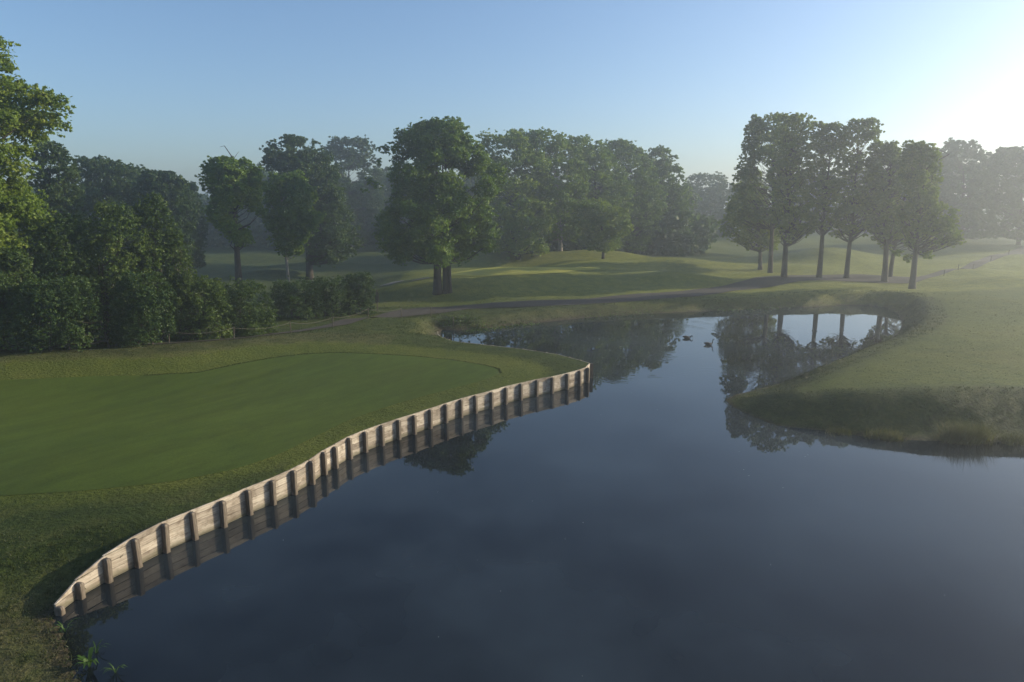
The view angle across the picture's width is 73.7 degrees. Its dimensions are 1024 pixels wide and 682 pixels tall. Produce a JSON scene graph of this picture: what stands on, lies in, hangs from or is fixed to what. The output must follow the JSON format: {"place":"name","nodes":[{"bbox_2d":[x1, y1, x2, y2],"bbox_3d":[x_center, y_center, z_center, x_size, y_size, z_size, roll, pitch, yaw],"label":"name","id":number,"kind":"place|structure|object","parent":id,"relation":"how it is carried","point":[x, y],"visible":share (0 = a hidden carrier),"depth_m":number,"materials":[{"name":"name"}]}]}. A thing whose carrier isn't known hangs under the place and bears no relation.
{"place":"outdoors","nodes":[
{"label":"outdoors","id":0,"kind":"place"},
{"bbox_2d":[0,220,1023,681],"bbox_3d":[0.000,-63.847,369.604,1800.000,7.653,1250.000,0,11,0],"label":"ground","id":1,"kind":"structure","parent":0,"point":[974,306],"depth_m":41.75,"materials":[{"name":"green plant"}]},
{"bbox_2d":[0,244,45,349],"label":"sapling","id":2,"kind":"object","parent":1,"relation":"on","point":[9,286],"visible":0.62,"depth_m":38.30,"materials":[{"name":"green plant"}]},
{"bbox_2d":[0,185,60,311],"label":"tree","id":3,"kind":"object","parent":1,"relation":"on","point":[30,241],"visible":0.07,"depth_m":53.19,"materials":[{"name":"green plant"}]},
{"bbox_2d":[0,36,76,259],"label":"oak tree","id":4,"kind":"object","parent":1,"relation":"on","point":[17,204],"visible":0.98,"depth_m":39.24,"materials":[{"name":"green plant"}]},
{"bbox_2d":[26,140,87,246],"bbox_3d":[-40.577,-10.277,61.044,4.475,14.985,4.753,2,11,11],"label":"tree","id":5,"kind":"object","parent":1,"relation":"on","point":[53,188],"visible":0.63,"depth_m":59.89,"materials":[{"name":"green plant"}]},
{"bbox_2d":[8,273,110,353],"bbox_3d":[-26.076,-1.462,39.038,4.540,4.938,4.291,2,11,10],"label":"bush","id":6,"kind":"object","parent":1,"relation":"on","point":[70,304],"visible":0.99,"depth_m":38.41,"materials":[{"name":"green plant"}]},
{"bbox_2d":[18,211,107,346],"bbox_3d":[-27.765,-3.438,41.697,5.055,8.897,4.344,-7,13,-33],"label":"sapling","id":7,"kind":"object","parent":1,"relation":"on","point":[51,263],"visible":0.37,"depth_m":40.93,"materials":[{"name":"green plant"}]},
{"bbox_2d":[63,154,146,277],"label":"tree","id":8,"kind":"object","parent":1,"relation":"on","point":[98,169],"visible":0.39,"depth_m":79.67,"materials":[{"name":"green plant"}]},
{"bbox_2d":[71,199,155,345],"bbox_3d":[-25.488,-4.076,43.169,5.254,9.612,4.564,-6,13,-30],"label":"sapling","id":9,"kind":"object","parent":1,"relation":"on","point":[119,255],"visible":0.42,"depth_m":42.23,"materials":[{"name":"green plant"}]},
{"bbox_2d":[98,164,170,248],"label":"tree","id":10,"kind":"object","parent":1,"relation":"on","point":[137,167],"visible":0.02,"depth_m":86.00,"materials":[{"name":"green plant"}]},
{"bbox_2d":[107,268,178,347],"bbox_3d":[-22.562,-1.818,41.599,3.734,5.120,3.608,0,11,-2],"label":"bush","id":11,"kind":"object","parent":1,"relation":"on","point":[131,327],"visible":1,"depth_m":40.95,"materials":[{"name":"green plant"}]},
{"bbox_2d":[130,192,191,341],"bbox_3d":[-23.400,-4.564,45.230,4.079,10.351,3.822,3,11,13],"label":"sapling","id":12,"kind":"object","parent":1,"relation":"on","point":[153,216],"visible":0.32,"depth_m":44.44,"materials":[{"name":"green plant"}]},
{"bbox_2d":[130,169,199,277],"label":"tree","id":13,"kind":"object","parent":1,"relation":"on","point":[164,184],"visible":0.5,"depth_m":78.14,"materials":[{"name":"green plant"}]},
{"bbox_2d":[157,227,200,339],"bbox_3d":[-22.661,-3.599,45.792,3.060,8.058,2.595,-5,12,-26],"label":"sapling","id":14,"kind":"object","parent":1,"relation":"on","point":[188,259],"visible":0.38,"depth_m":45.27,"materials":[{"name":"green plant"}]},
{"bbox_2d":[174,181,208,271],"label":"tree","id":15,"kind":"object","parent":1,"relation":"on","point":[198,255],"visible":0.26,"depth_m":96.54,"materials":[{"name":"green plant"}]},
{"bbox_2d":[166,273,232,340],"bbox_3d":[-21.010,-1.943,45.783,4.376,5.208,3.748,-5,12,-24],"label":"bush","id":16,"kind":"object","parent":1,"relation":"on","point":[205,321],"visible":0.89,"depth_m":45.26,"materials":[{"name":"green plant"}]},
{"bbox_2d":[194,146,267,299],"bbox_3d":[-26.841,-10.889,65.925,5.232,15.406,5.976,9,14,39],"label":"oak tree","id":17,"kind":"object","parent":1,"relation":"on","point":[230,185],"visible":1,"depth_m":64.58,"materials":[{"name":"green plant"}]},
{"bbox_2d":[200,275,280,336],"bbox_3d":[-19.251,-2.085,48.697,4.702,5.079,4.910,7,13,32],"label":"bush","id":18,"kind":"object","parent":1,"relation":"on","point":[249,323],"visible":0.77,"depth_m":48.27,"materials":[{"name":"green plant"}]},
{"bbox_2d":[0,353,498,495],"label":"putting green","id":19,"kind":"object","parent":1,"relation":"on","point":[63,434],"visible":1,"depth_m":30.98,"materials":[{"name":"green plant"}]},
{"bbox_2d":[47,307,453,347],"bbox_3d":[-18.762,-0.616,48.014,33.528,3.108,4.462,-10,15,-42],"label":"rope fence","id":20,"kind":"object","parent":1,"relation":"on","point":[430,308],"visible":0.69,"depth_m":49.70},
{"bbox_2d":[258,170,326,281],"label":"slender tree","id":21,"kind":"object","parent":1,"relation":"on","point":[292,222],"visible":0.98,"depth_m":71.15,"materials":[{"name":"green plant"}]},
{"bbox_2d":[266,275,324,319],"bbox_3d":[-18.275,-2.983,57.713,4.926,5.014,4.435,-4,12,-17],"label":"hedge bush","id":22,"kind":"object","parent":1,"relation":"on","point":[288,301],"visible":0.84,"depth_m":57.11,"materials":[{"name":"green plant"}]},
{"bbox_2d":[259,134,363,279],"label":"oak tree","id":23,"kind":"object","parent":1,"relation":"on","point":[304,161],"visible":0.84,"depth_m":88.41,"materials":[{"name":"green plant"}]},
{"bbox_2d":[54,334,592,615],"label":"timber retaining wall","id":24,"kind":"structure","parent":1,"relation":"on","point":[138,550],"depth_m":23.83,"materials":[{"name":"brown wood"}]},
{"bbox_2d":[144,352,502,375],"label":"collar grass","id":25,"kind":"structure","parent":1,"relation":"on","point":[499,369],"depth_m":40.44,"materials":[{"name":"green plant"}]},
{"bbox_2d":[303,274,358,318],"bbox_3d":[-15.767,-3.175,59.464,4.856,5.218,4.214,-3,11,-15],"label":"hedge bush","id":26,"kind":"object","parent":1,"relation":"on","point":[335,293],"visible":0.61,"depth_m":58.80,"materials":[{"name":"green plant"}]},
{"bbox_2d":[318,134,386,246],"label":"tree","id":27,"kind":"object","parent":1,"relation":"on","point":[365,207],"visible":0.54,"depth_m":141.17,"materials":[{"name":"green plant"}]},
{"bbox_2d":[340,271,376,314],"bbox_3d":[-13.710,-3.722,60.839,3.464,4.986,2.982,-2,11,-13],"label":"hedge bush","id":28,"kind":"object","parent":1,"relation":"on","point":[363,282],"visible":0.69,"depth_m":60.33,"materials":[{"name":"green plant"}]},
{"bbox_2d":[375,289,378,309],"bbox_3d":[-12.620,-3.695,63.854,0.320,2.250,0.140,0,11,0],"label":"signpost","id":29,"kind":"object","parent":1,"relation":"on","point":[376,297],"visible":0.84,"depth_m":63.72,"materials":[{"name":"grey"}]},
{"bbox_2d":[380,280,403,285],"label":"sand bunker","id":30,"kind":"object","parent":1,"relation":"on","point":[391,283],"visible":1,"depth_m":82.23},
{"bbox_2d":[360,116,511,294],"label":"oak tree","id":31,"kind":"object","parent":1,"relation":"on","point":[432,144],"visible":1,"depth_m":69.13,"materials":[{"name":"green plant"}]},
{"bbox_2d":[431,313,493,328],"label":"bank weeds","id":32,"kind":"object","parent":1,"relation":"on","point":[462,321],"visible":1,"depth_m":58.25,"materials":[{"name":"green plant"}]},
{"bbox_2d":[463,317,541,332],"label":"bank weeds","id":33,"kind":"object","parent":1,"relation":"on","point":[478,328],"visible":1,"depth_m":58.43,"materials":[{"name":"green plant"}]},
{"bbox_2d":[424,267,600,277],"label":"putting green","id":34,"kind":"object","parent":1,"relation":"on","point":[496,271],"visible":0.88,"depth_m":81.37,"materials":[{"name":"green plant"}]},
{"bbox_2d":[473,128,559,259],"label":"oak tree","id":35,"kind":"object","parent":1,"relation":"on","point":[516,222],"visible":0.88,"depth_m":104.84,"materials":[{"name":"green plant"}]},
{"bbox_2d":[17,148,1020,255],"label":"distant woodland","id":36,"kind":"object","parent":1,"relation":"on","point":[675,236],"visible":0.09,"depth_m":134.17,"materials":[{"name":"green plant"}]},
{"bbox_2d":[510,126,591,250],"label":"oak tree","id":37,"kind":"object","parent":1,"relation":"on","point":[561,232],"visible":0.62,"depth_m":108.41,"materials":[{"name":"green plant"}]},
{"bbox_2d":[555,134,635,250],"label":"oak tree","id":38,"kind":"object","parent":1,"relation":"on","point":[599,172],"visible":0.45,"depth_m":113.33,"materials":[{"name":"green plant"}]},
{"bbox_2d":[563,195,633,258],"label":"young tree","id":39,"kind":"object","parent":1,"relation":"on","point":[590,216],"visible":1,"depth_m":102.37,"materials":[{"name":"green plant"}]},
{"bbox_2d":[598,138,667,252],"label":"tree","id":40,"kind":"object","parent":1,"relation":"on","point":[650,206],"visible":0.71,"depth_m":120.57,"materials":[{"name":"green plant"}]},
{"bbox_2d":[638,145,694,254],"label":"tree","id":41,"kind":"object","parent":1,"relation":"on","point":[666,168],"visible":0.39,"depth_m":127.89,"materials":[{"name":"green plant"}]},
{"bbox_2d":[686,171,736,236],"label":"tree","id":42,"kind":"object","parent":1,"relation":"on","point":[706,206],"visible":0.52,"depth_m":185.79,"materials":[{"name":"green plant"}]},
{"bbox_2d":[717,180,780,269],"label":"oak tree","id":43,"kind":"object","parent":1,"relation":"on","point":[748,235],"visible":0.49,"depth_m":96.46,"materials":[{"name":"green plant"}]},
{"bbox_2d":[729,112,803,272],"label":"oak tree","id":44,"kind":"object","parent":1,"relation":"on","point":[749,172],"visible":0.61,"depth_m":89.26,"materials":[{"name":"green plant"}]},
{"bbox_2d":[760,112,821,276],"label":"oak tree","id":45,"kind":"object","parent":1,"relation":"on","point":[789,227],"visible":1,"depth_m":82.52,"materials":[{"name":"green plant"}]},
{"bbox_2d":[802,120,852,277],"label":"oak tree","id":46,"kind":"object","parent":1,"relation":"on","point":[830,149],"visible":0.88,"depth_m":82.68,"materials":[{"name":"green plant"}]},
{"bbox_2d":[829,117,893,277],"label":"oak tree","id":47,"kind":"object","parent":1,"relation":"on","point":[852,206],"visible":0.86,"depth_m":83.16,"materials":[{"name":"green plant"}]},
{"bbox_2d":[861,140,912,281],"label":"oak tree","id":48,"kind":"object","parent":1,"relation":"on","point":[886,232],"visible":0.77,"depth_m":82.19,"materials":[{"name":"green plant"}]},
{"bbox_2d":[877,142,941,276],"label":"oak tree","id":49,"kind":"object","parent":1,"relation":"on","point":[900,202],"visible":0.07,"depth_m":85.26,"materials":[{"name":"green plant"}]},
{"bbox_2d":[891,140,966,288],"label":"oak tree","id":50,"kind":"object","parent":1,"relation":"on","point":[914,182],"visible":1,"depth_m":75.36,"materials":[{"name":"green plant"}]},
{"bbox_2d":[928,137,999,240],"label":"tree","id":51,"kind":"object","parent":1,"relation":"on","point":[973,221],"visible":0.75,"depth_m":133.20,"materials":[{"name":"green plant"}]},
{"bbox_2d":[979,146,1023,244],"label":"tree","id":52,"kind":"object","parent":1,"relation":"on","point":[1003,161],"visible":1,"depth_m":126.34,"materials":[{"name":"green plant"}]},
{"bbox_2d":[0,0,1023,208],"label":"sky","id":53,"kind":"structure","parent":0,"point":[162,85],"materials":[{"name":"blue"}]},
{"bbox_2d":[48,305,1023,681],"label":"water","id":54,"kind":"structure","parent":0,"point":[646,503],"depth_m":20.28,"materials":[{"name":"blue liquid"}]},
{"bbox_2d":[52,618,75,631],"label":"water plant","id":55,"kind":"object","parent":54,"relation":"in","point":[63,628],"visible":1,"depth_m":16.42,"materials":[{"name":"green plant"}]},
{"bbox_2d":[74,646,98,667],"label":"water plant","id":56,"kind":"object","parent":54,"relation":"on","point":[88,661],"visible":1,"depth_m":15.16,"materials":[{"name":"green plant"}]},
{"bbox_2d":[86,641,110,652],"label":"water plant","id":57,"kind":"object","parent":54,"relation":"on","point":[96,651],"visible":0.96,"depth_m":15.65,"materials":[{"name":"green plant"}]},
{"bbox_2d":[103,663,125,672],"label":"water plant","id":58,"kind":"object","parent":54,"relation":"on","point":[115,670],"visible":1,"depth_m":14.92,"materials":[{"name":"green plant"}]},
{"bbox_2d":[825,426,868,436],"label":"reed clump","id":59,"kind":"object","parent":54,"relation":"on","point":[843,431],"visible":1,"depth_m":30.87,"materials":[{"name":"green plant"}]},
{"bbox_2d":[864,425,911,442],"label":"reed clump","id":60,"kind":"object","parent":54,"relation":"in","point":[876,435],"visible":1,"depth_m":30.06,"materials":[{"name":"green plant"}]},
{"bbox_2d":[927,417,1001,445],"bbox_3d":[19.780,3.876,29.604,3.084,1.139,2.516,0,11,0],"label":"reed clump","id":61,"kind":"object","parent":54,"relation":"on","point":[962,435],"visible":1,"depth_m":29.52,"materials":[{"name":"green plant"}]},
{"bbox_2d":[995,429,1023,445],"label":"reed clump","id":62,"kind":"object","parent":54,"relation":"in","point":[1010,440],"visible":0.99,"depth_m":29.57,"materials":[{"name":"green plant"}]},
{"bbox_2d":[104,246,1023,345],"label":"path","id":63,"kind":"structure","parent":0,"point":[761,282],"depth_m":72.60,"materials":[{"name":"grey asphalt"}]}
]}

